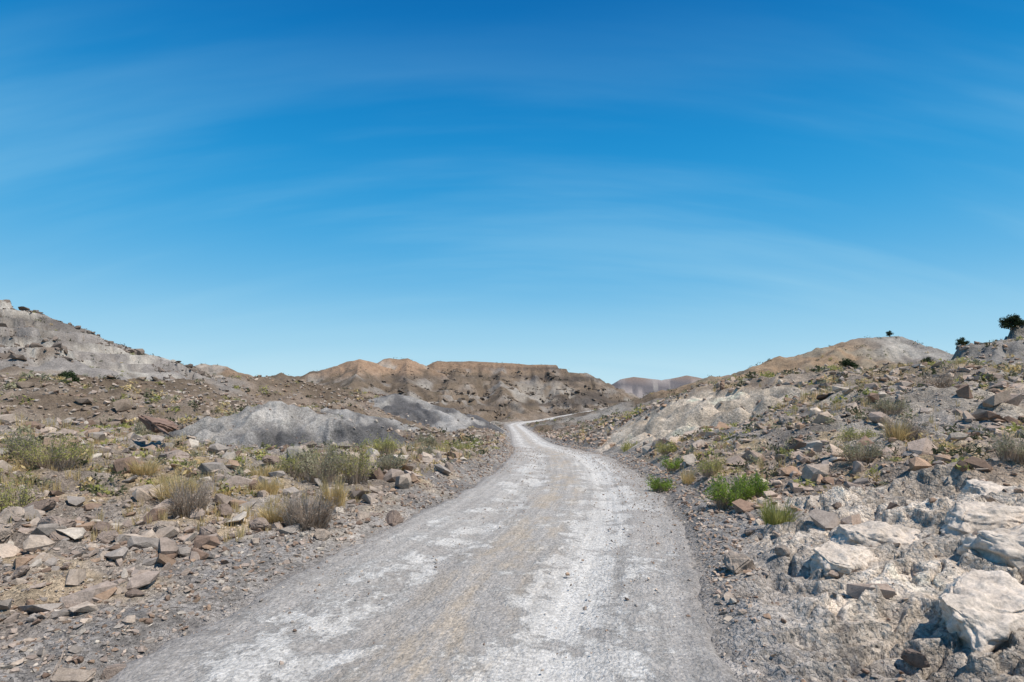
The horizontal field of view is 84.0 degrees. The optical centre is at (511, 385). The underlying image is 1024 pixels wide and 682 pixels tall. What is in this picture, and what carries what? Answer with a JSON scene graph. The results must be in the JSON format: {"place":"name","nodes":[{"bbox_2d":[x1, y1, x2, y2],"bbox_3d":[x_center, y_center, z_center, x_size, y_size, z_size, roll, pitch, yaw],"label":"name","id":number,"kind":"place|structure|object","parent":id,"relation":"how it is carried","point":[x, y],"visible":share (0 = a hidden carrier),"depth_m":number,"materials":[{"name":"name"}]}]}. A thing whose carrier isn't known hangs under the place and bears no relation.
{"place":"outdoors","nodes":[
{"label":"outdoors","id":0,"kind":"place"},
{"bbox_2d":[107,410,738,681],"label":"dirt road","id":1,"kind":"structure","parent":0,"point":[438,630],"depth_m":5.24,"materials":[{"name":"grey gravel"}]},
{"bbox_2d":[112,447,747,681],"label":"road pebbles","id":2,"kind":"object","parent":1,"relation":"on","point":[205,618],"visible":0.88,"depth_m":7.34,"materials":[{"name":"grey stone"}]},
{"bbox_2d":[0,300,1023,681],"bbox_3d":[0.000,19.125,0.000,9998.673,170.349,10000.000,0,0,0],"label":"ground","id":3,"kind":"structure","parent":0,"point":[842,640],"depth_m":9.59,"materials":[{"name":"grey stone"}]},
{"bbox_2d":[0,523,14,543],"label":"boulder","id":4,"kind":"object","parent":3,"relation":"on","point":[7,531],"visible":0.99,"depth_m":6.17,"materials":[{"name":"stone"}]},
{"bbox_2d":[0,506,24,523],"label":"boulder","id":5,"kind":"object","parent":3,"relation":"on","point":[16,511],"visible":0.56,"depth_m":6.66,"materials":[{"name":"stone"}]},
{"bbox_2d":[11,565,29,578],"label":"boulder","id":6,"kind":"object","parent":3,"relation":"on","point":[20,571],"visible":0.95,"depth_m":5.16,"materials":[{"name":"stone"}]},
{"bbox_2d":[0,427,41,455],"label":"rabbitbrush","id":7,"kind":"object","parent":3,"relation":"on","point":[19,435],"visible":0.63,"depth_m":10.21,"materials":[{"name":"green plant"}]},
{"bbox_2d":[0,470,43,512],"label":"rabbitbrush","id":8,"kind":"object","parent":3,"relation":"on","point":[24,495],"visible":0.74,"depth_m":7.42,"materials":[{"name":"green plant"}]},
{"bbox_2d":[22,499,56,510],"bbox_3d":[-6.072,1.577,7.315,0.390,0.204,0.324,-15,21,-8],"label":"boulder","id":9,"kind":"object","parent":3,"relation":"on","point":[46,505],"visible":0.56,"depth_m":7.26,"materials":[{"name":"stone"}]},
{"bbox_2d":[0,427,97,470],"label":"rabbitbrush","id":10,"kind":"object","parent":3,"relation":"on","point":[61,460],"visible":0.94,"depth_m":9.89,"materials":[{"name":"green plant"}]},
{"bbox_2d":[34,431,68,439],"bbox_3d":[-10.518,1.204,13.052,0.578,0.308,0.697,0,0,-23],"label":"boulder","id":11,"kind":"object","parent":3,"relation":"on","point":[56,433],"visible":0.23,"depth_m":12.83,"materials":[{"name":"stone"}]},
{"bbox_2d":[37,515,76,528],"bbox_3d":[-5.172,1.629,6.512,0.356,0.320,0.320,0,0,13],"label":"boulder","id":12,"kind":"object","parent":3,"relation":"on","point":[67,523],"visible":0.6,"depth_m":6.39,"materials":[{"name":"stone"}]},
{"bbox_2d":[49,531,69,540],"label":"boulder","id":13,"kind":"object","parent":3,"relation":"on","point":[55,535],"visible":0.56,"depth_m":6.25,"materials":[{"name":"stone"}]},
{"bbox_2d":[58,370,80,381],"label":"juniper tree","id":14,"kind":"object","parent":3,"relation":"on","point":[73,376],"visible":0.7,"depth_m":59.83,"materials":[{"name":"green plant"}]},
{"bbox_2d":[50,646,96,681],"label":"boulder","id":15,"kind":"object","parent":3,"relation":"on","point":[61,674],"visible":1,"depth_m":3.73,"materials":[{"name":"stone"}]},
{"bbox_2d":[92,521,112,534],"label":"boulder","id":16,"kind":"object","parent":3,"relation":"on","point":[98,525],"visible":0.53,"depth_m":6.75,"materials":[{"name":"stone"}]},
{"bbox_2d":[96,530,117,543],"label":"boulder","id":17,"kind":"object","parent":3,"relation":"on","point":[108,536],"visible":0.87,"depth_m":6.43,"materials":[{"name":"stone"}]},
{"bbox_2d":[0,299,214,379],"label":"hillside rocks","id":18,"kind":"object","parent":3,"relation":"on","point":[57,346],"visible":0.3,"depth_m":113.88,"materials":[{"name":"grey stone"}]},
{"bbox_2d":[100,663,126,679],"bbox_3d":[-2.760,1.988,3.962,0.118,0.119,0.204,-2,4,40],"label":"boulder","id":19,"kind":"object","parent":3,"relation":"on","point":[109,671],"visible":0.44,"depth_m":3.91,"materials":[{"name":"stone"}]},
{"bbox_2d":[125,589,144,597],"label":"boulder","id":20,"kind":"object","parent":3,"relation":"on","point":[131,593],"visible":1,"depth_m":4.97,"materials":[{"name":"stone"}]},
{"bbox_2d":[128,484,153,492],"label":"boulder","id":21,"kind":"object","parent":3,"relation":"on","point":[143,487],"visible":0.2,"depth_m":8.60,"materials":[{"name":"stone"}]},
{"bbox_2d":[121,455,161,474],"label":"bunch grass","id":22,"kind":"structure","parent":3,"relation":"on","point":[143,469],"depth_m":10.12,"materials":[{"name":"beige plant"}]},
{"bbox_2d":[130,420,159,434],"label":"sagebrush","id":23,"kind":"object","parent":3,"relation":"on","point":[141,429],"visible":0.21,"depth_m":20.98,"materials":[{"name":"green plant"}]},
{"bbox_2d":[139,444,160,451],"bbox_3d":[-8.902,1.578,14.198,0.535,0.259,0.783,0,0,3],"label":"rock slab","id":24,"kind":"object","parent":3,"relation":"on","point":[152,446],"visible":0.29,"depth_m":13.94,"materials":[{"name":"stone"}]},
{"bbox_2d":[138,415,178,438],"bbox_3d":[-8.865,1.061,14.286,1.383,0.348,1.561,13,-3,-11],"label":"rock slab","id":25,"kind":"object","parent":3,"relation":"on","point":[158,425],"visible":1,"depth_m":14.43,"materials":[{"name":"stone"}]},
{"bbox_2d":[153,521,179,530],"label":"boulder","id":26,"kind":"object","parent":3,"relation":"on","point":[160,524],"visible":0.45,"depth_m":6.86,"materials":[{"name":"stone"}]},
{"bbox_2d":[145,469,206,501],"bbox_3d":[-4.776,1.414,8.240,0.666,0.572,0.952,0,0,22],"label":"bunch grass","id":27,"kind":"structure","parent":3,"relation":"on","point":[166,492],"depth_m":8.14,"materials":[{"name":"beige plant"}]},
{"bbox_2d":[164,450,188,462],"bbox_3d":[-7.206,1.546,12.183,0.597,0.273,0.538,8,8,15],"label":"boulder","id":28,"kind":"object","parent":3,"relation":"on","point":[180,454],"visible":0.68,"depth_m":12.13,"materials":[{"name":"stone"}]},
{"bbox_2d":[155,472,220,518],"bbox_3d":[-4.327,1.445,7.643,0.721,0.691,1.054,0,0,-13],"label":"dead shrub","id":29,"kind":"object","parent":3,"relation":"on","point":[180,505],"visible":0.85,"depth_m":7.44,"materials":[{"name":"grey plant"}]},
{"bbox_2d":[199,526,216,535],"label":"boulder","id":30,"kind":"object","parent":3,"relation":"on","point":[206,530],"visible":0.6,"depth_m":6.85,"materials":[{"name":"stone"}]},
{"bbox_2d":[0,375,437,439],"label":"hillside rocks","id":31,"kind":"object","parent":3,"relation":"on","point":[121,405],"visible":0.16,"depth_m":40.70,"materials":[{"name":"stone"}]},
{"bbox_2d":[217,503,232,516],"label":"boulder","id":32,"kind":"object","parent":3,"relation":"on","point":[226,509],"visible":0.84,"depth_m":7.64,"materials":[{"name":"stone"}]},
{"bbox_2d":[247,517,268,530],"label":"boulder","id":33,"kind":"object","parent":3,"relation":"on","point":[257,523],"visible":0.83,"depth_m":7.33,"materials":[{"name":"stone"}]},
{"bbox_2d":[242,462,288,476],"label":"bunch grass","id":34,"kind":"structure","parent":3,"relation":"on","point":[266,471],"depth_m":10.55,"materials":[{"name":"beige plant"}]},
{"bbox_2d":[253,476,283,494],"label":"bunch grass","id":35,"kind":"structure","parent":3,"relation":"on","point":[265,487],"depth_m":9.27,"materials":[{"name":"beige plant"}]},
{"bbox_2d":[262,454,280,464],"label":"boulder","id":36,"kind":"object","parent":3,"relation":"on","point":[271,459],"visible":0.81,"depth_m":12.76,"materials":[{"name":"stone"}]},
{"bbox_2d":[250,499,293,523],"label":"bunch grass","id":37,"kind":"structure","parent":3,"relation":"on","point":[269,514],"depth_m":7.62,"materials":[{"name":"beige plant"}]},
{"bbox_2d":[275,450,321,477],"bbox_3d":[-4.407,1.565,11.613,1.057,0.639,0.721,0,0,0],"label":"rabbitbrush","id":38,"kind":"object","parent":3,"relation":"on","point":[291,467],"visible":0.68,"depth_m":11.49,"materials":[{"name":"green plant"}]},
{"bbox_2d":[269,484,348,530],"bbox_3d":[-2.801,1.610,7.627,1.330,0.580,0.894,0,0,43],"label":"dead shrub","id":39,"kind":"object","parent":3,"relation":"on","point":[314,514],"visible":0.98,"depth_m":7.49,"materials":[{"name":"grey plant"}]},
{"bbox_2d":[285,434,356,483],"bbox_3d":[-3.635,1.396,10.851,1.114,0.929,1.592,0,0,26],"label":"rabbitbrush","id":40,"kind":"object","parent":3,"relation":"on","point":[315,471],"visible":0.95,"depth_m":10.76,"materials":[{"name":"green plant"}]},
{"bbox_2d":[314,529,330,540],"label":"boulder","id":41,"kind":"object","parent":3,"relation":"on","point":[322,534],"visible":0.92,"depth_m":7.13,"materials":[{"name":"stone"}]},
{"bbox_2d":[315,469,352,508],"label":"bunch grass","id":42,"kind":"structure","parent":3,"relation":"on","point":[337,490],"depth_m":8.75,"materials":[{"name":"beige plant"}]},
{"bbox_2d":[329,438,377,483],"bbox_3d":[-3.097,1.512,11.302,1.185,0.884,0.748,0,0,-35],"label":"rabbitbrush","id":43,"kind":"object","parent":3,"relation":"on","point":[357,475],"visible":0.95,"depth_m":11.24,"materials":[{"name":"green plant"}]},
{"bbox_2d":[355,511,370,520],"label":"boulder","id":44,"kind":"object","parent":3,"relation":"on","point":[360,515],"visible":0.71,"depth_m":8.17,"materials":[{"name":"stone"}]},
{"bbox_2d":[350,440,383,447],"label":"rabbitbrush","id":45,"kind":"object","parent":3,"relation":"on","point":[363,444],"visible":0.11,"depth_m":18.53,"materials":[{"name":"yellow plant"}]},
{"bbox_2d":[367,493,378,498],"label":"boulder","id":46,"kind":"object","parent":3,"relation":"on","point":[374,495],"visible":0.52,"depth_m":9.78,"materials":[{"name":"stone"}]},
{"bbox_2d":[364,433,403,453],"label":"rabbitbrush","id":47,"kind":"object","parent":3,"relation":"on","point":[382,448],"visible":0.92,"depth_m":16.44,"materials":[{"name":"green plant"}]},
{"bbox_2d":[373,450,406,470],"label":"sagebrush","id":48,"kind":"object","parent":3,"relation":"on","point":[384,464],"visible":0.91,"depth_m":13.43,"materials":[{"name":"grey plant"}]},
{"bbox_2d":[385,510,403,526],"bbox_3d":[-1.793,2.034,8.510,0.362,0.265,0.254,20,22,36],"label":"boulder","id":49,"kind":"object","parent":3,"relation":"on","point":[393,518],"visible":0.55,"depth_m":8.47,"materials":[{"name":"stone"}]},
{"bbox_2d":[408,493,417,498],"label":"boulder","id":50,"kind":"object","parent":3,"relation":"on","point":[411,496],"visible":0.69,"depth_m":10.43,"materials":[{"name":"stone"}]},
{"bbox_2d":[415,441,435,454],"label":"sagebrush","id":51,"kind":"object","parent":3,"relation":"on","point":[425,449],"visible":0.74,"depth_m":16.96,"materials":[{"name":"green plant"}]},
{"bbox_2d":[414,432,440,446],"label":"sagebrush","id":52,"kind":"object","parent":3,"relation":"on","point":[430,441],"visible":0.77,"depth_m":21.89,"materials":[{"name":"green plant"}]},
{"bbox_2d":[450,439,474,449],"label":"rabbitbrush","id":53,"kind":"object","parent":3,"relation":"on","point":[456,446],"visible":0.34,"depth_m":25.77,"materials":[{"name":"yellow plant"}]},
{"bbox_2d":[1,316,929,430],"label":"distant scrub","id":54,"kind":"object","parent":3,"relation":"on","point":[536,422],"visible":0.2,"depth_m":199.51,"materials":[{"name":"green plant"}]},
{"bbox_2d":[370,368,625,419],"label":"hillside rocks","id":55,"kind":"object","parent":3,"relation":"on","point":[459,400],"visible":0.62,"depth_m":273.14,"materials":[{"name":"brown stone"}]},
{"bbox_2d":[0,323,1022,495],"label":"desert scrub","id":56,"kind":"object","parent":3,"relation":"on","point":[1015,368],"visible":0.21,"depth_m":15.50,"materials":[{"name":"green plant"}]},
{"bbox_2d":[0,324,1023,681],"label":"rubble","id":57,"kind":"object","parent":3,"relation":"on","point":[402,480],"visible":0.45,"depth_m":10.15,"materials":[{"name":"grey stone"}]},
{"bbox_2d":[0,337,1023,541],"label":"dry grass","id":58,"kind":"structure","parent":3,"relation":"on","point":[240,536],"depth_m":11.51,"materials":[{"name":"beige plant"}]},
{"bbox_2d":[0,318,1023,508],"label":"desert scrub","id":59,"kind":"object","parent":3,"relation":"on","point":[241,469],"visible":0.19,"depth_m":15.19,"materials":[{"name":"green plant"}]},
{"bbox_2d":[0,312,1023,511],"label":"desert scrub","id":60,"kind":"object","parent":3,"relation":"on","point":[866,392],"visible":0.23,"depth_m":15.72,"materials":[{"name":"green plant"}]},
{"bbox_2d":[0,454,1023,681],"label":"rubble","id":61,"kind":"object","parent":3,"relation":"on","point":[164,543],"visible":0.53,"depth_m":6.74,"materials":[{"name":"grey stone"}]},
{"bbox_2d":[1,340,1023,500],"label":"desert scrub","id":62,"kind":"object","parent":3,"relation":"on","point":[952,452],"visible":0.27,"depth_m":14.31,"materials":[{"name":"green plant"}]},
{"bbox_2d":[620,439,636,451],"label":"sagebrush","id":63,"kind":"object","parent":3,"relation":"on","point":[625,447],"visible":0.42,"depth_m":24.93,"materials":[{"name":"green plant"}]},
{"bbox_2d":[645,474,676,492],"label":"green shrub","id":64,"kind":"object","parent":3,"relation":"on","point":[657,485],"visible":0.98,"depth_m":12.24,"materials":[{"name":"green plant"}]},
{"bbox_2d":[653,438,678,455],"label":"sagebrush","id":65,"kind":"object","parent":3,"relation":"on","point":[663,450],"visible":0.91,"depth_m":17.91,"materials":[{"name":"green plant"}]},
{"bbox_2d":[660,456,683,471],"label":"sagebrush","id":66,"kind":"object","parent":3,"relation":"on","point":[674,466],"visible":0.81,"depth_m":14.92,"materials":[{"name":"green plant"}]},
{"bbox_2d":[679,467,695,484],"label":"bunch grass","id":67,"kind":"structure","parent":3,"relation":"on","point":[692,478],"depth_m":12.50,"materials":[{"name":"beige plant"}]},
{"bbox_2d":[691,454,726,477],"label":"sagebrush","id":68,"kind":"object","parent":3,"relation":"on","point":[706,467],"visible":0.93,"depth_m":11.94,"materials":[{"name":"green plant"}]},
{"bbox_2d":[698,472,756,509],"bbox_3d":[3.444,1.656,9.120,1.163,0.607,0.804,0,0,-44],"label":"green shrub","id":69,"kind":"object","parent":3,"relation":"on","point":[721,499],"visible":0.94,"depth_m":8.97,"materials":[{"name":"green plant"}]},
{"bbox_2d":[721,550,755,573],"bbox_3d":[2.340,1.853,5.922,0.293,0.235,0.295,-17,17,-15],"label":"boulder","id":70,"kind":"object","parent":3,"relation":"on","point":[735,562],"visible":0.84,"depth_m":5.82,"materials":[{"name":"stone"}]},
{"bbox_2d":[743,529,752,535],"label":"boulder","id":71,"kind":"object","parent":3,"relation":"on","point":[747,532],"visible":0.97,"depth_m":7.15,"materials":[{"name":"stone"}]},
{"bbox_2d":[745,511,754,519],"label":"boulder","id":72,"kind":"object","parent":3,"relation":"on","point":[749,515],"visible":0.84,"depth_m":7.87,"materials":[{"name":"stone"}]},
{"bbox_2d":[729,472,773,499],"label":"green shrub","id":73,"kind":"object","parent":3,"relation":"on","point":[760,486],"visible":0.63,"depth_m":9.15,"materials":[{"name":"green plant"}]},
{"bbox_2d":[754,495,801,524],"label":"bunch grass","id":74,"kind":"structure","parent":3,"relation":"on","point":[772,516],"depth_m":7.07,"materials":[{"name":"green plant"}]},
{"bbox_2d":[775,467,781,475],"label":"boulder","id":75,"kind":"object","parent":3,"relation":"on","point":[778,470],"visible":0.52,"depth_m":10.47,"materials":[{"name":"stone"}]},
{"bbox_2d":[774,544,790,556],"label":"boulder","id":76,"kind":"object","parent":3,"relation":"on","point":[782,550],"visible":0.94,"depth_m":5.83,"materials":[{"name":"stone"}]},
{"bbox_2d":[779,413,795,424],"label":"boulder","id":77,"kind":"object","parent":3,"relation":"on","point":[784,418],"visible":0.94,"depth_m":15.39,"materials":[{"name":"stone"}]},
{"bbox_2d":[831,502,841,508],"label":"boulder","id":78,"kind":"object","parent":3,"relation":"on","point":[836,505],"visible":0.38,"depth_m":7.29,"materials":[{"name":"stone"}]},
{"bbox_2d":[809,541,877,577],"bbox_3d":[3.205,1.744,5.513,0.810,0.410,0.544,-6,5,-31],"label":"sandstone ledge","id":79,"kind":"object","parent":3,"relation":"on","point":[842,559],"visible":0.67,"depth_m":5.41,"materials":[{"name":"stone"}]},
{"bbox_2d":[836,358,859,368],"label":"juniper tree","id":80,"kind":"object","parent":3,"relation":"on","point":[843,363],"visible":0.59,"depth_m":41.84,"materials":[{"name":"green plant"}]},
{"bbox_2d":[832,424,883,441],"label":"sagebrush","id":81,"kind":"object","parent":3,"relation":"on","point":[846,437],"visible":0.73,"depth_m":12.12,"materials":[{"name":"green plant"}]},
{"bbox_2d":[832,435,893,462],"bbox_3d":[5.919,1.061,9.618,1.015,0.491,0.655,0,0,0],"label":"sagebrush","id":82,"kind":"object","parent":3,"relation":"on","point":[853,454],"visible":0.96,"depth_m":9.51,"materials":[{"name":"grey plant"}]},
{"bbox_2d":[828,520,920,546],"bbox_3d":[3.907,1.756,6.108,1.147,0.536,0.792,0,3,7],"label":"sandstone ledge","id":83,"kind":"object","parent":3,"relation":"on","point":[872,533],"visible":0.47,"depth_m":5.97,"materials":[{"name":"stone"}]},
{"bbox_2d":[864,394,911,414],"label":"sagebrush","id":84,"kind":"object","parent":3,"relation":"on","point":[890,407],"visible":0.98,"depth_m":13.93,"materials":[{"name":"grey plant"}]},
{"bbox_2d":[885,330,893,336],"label":"juniper tree","id":85,"kind":"object","parent":3,"relation":"on","point":[889,333],"visible":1,"depth_m":119.80,"materials":[{"name":"green plant"}]},
{"bbox_2d":[879,413,915,440],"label":"bunch grass","id":86,"kind":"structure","parent":3,"relation":"on","point":[900,432],"depth_m":10.43,"materials":[{"name":"beige plant"}]},
{"bbox_2d":[878,413,935,440],"bbox_3d":[7.338,0.804,10.581,0.928,0.572,0.624,0,0,39],"label":"dead shrub","id":87,"kind":"object","parent":3,"relation":"on","point":[915,434],"visible":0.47,"depth_m":10.46,"materials":[{"name":"grey plant"}]},
{"bbox_2d":[901,648,929,667],"bbox_3d":[2.850,1.930,4.022,0.175,0.117,0.109,0,0,40],"label":"boulder","id":88,"kind":"object","parent":3,"relation":"on","point":[913,657],"visible":1,"depth_m":3.99,"materials":[{"name":"stone"}]},
{"bbox_2d":[920,357,932,363],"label":"juniper tree","id":89,"kind":"object","parent":3,"relation":"on","point":[927,359],"visible":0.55,"depth_m":62.86,"materials":[{"name":"green plant"}]},
{"bbox_2d":[917,366,962,387],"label":"dead shrub","id":90,"kind":"object","parent":3,"relation":"on","point":[943,382],"visible":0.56,"depth_m":17.42,"materials":[{"name":"grey plant"}]},
{"bbox_2d":[954,337,968,345],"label":"juniper tree","id":91,"kind":"object","parent":3,"relation":"on","point":[960,340],"visible":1,"depth_m":60.87,"materials":[{"name":"green plant"}]},
{"bbox_2d":[912,335,1023,364],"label":"hillside rocks","id":92,"kind":"object","parent":3,"relation":"on","point":[957,346],"depth_m":62.45,"materials":[{"name":"grey stone"}]},
{"bbox_2d":[938,568,1023,651],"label":"sandstone ledge","id":93,"kind":"object","parent":3,"relation":"on","point":[982,611],"visible":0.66,"depth_m":4.13,"materials":[{"name":"stone"}]},
{"bbox_2d":[939,500,1023,535],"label":"sandstone ledge","id":94,"kind":"object","parent":3,"relation":"on","point":[963,517],"visible":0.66,"depth_m":5.73,"materials":[{"name":"stone"}]},
{"bbox_2d":[961,479,1012,495],"bbox_3d":[5.896,1.522,6.819,1.200,0.709,0.886,-2,1,-28],"label":"sandstone ledge","id":95,"kind":"object","parent":3,"relation":"on","point":[976,486],"visible":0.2,"depth_m":6.82,"materials":[{"name":"stone"}]},
{"bbox_2d":[980,495,995,501],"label":"boulder","id":96,"kind":"object","parent":3,"relation":"on","point":[989,498],"visible":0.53,"depth_m":6.31,"materials":[{"name":"stone"}]},
{"bbox_2d":[957,524,1023,569],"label":"sandstone ledge","id":97,"kind":"object","parent":3,"relation":"on","point":[1001,545],"visible":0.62,"depth_m":4.86,"materials":[{"name":"stone"}]},
{"bbox_2d":[986,425,1023,462],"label":"sagebrush","id":98,"kind":"object","parent":3,"relation":"on","point":[1005,451],"visible":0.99,"depth_m":7.78,"materials":[{"name":"green plant"}]},
{"bbox_2d":[998,314,1023,329],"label":"juniper tree","id":99,"kind":"object","parent":3,"relation":"on","point":[1010,321],"visible":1,"depth_m":59.74,"materials":[{"name":"green plant"}]},
{"bbox_2d":[0,0,1023,384],"label":"sky","id":100,"kind":"structure","parent":0,"point":[611,191],"materials":[{"name":"blue"}]}
]}

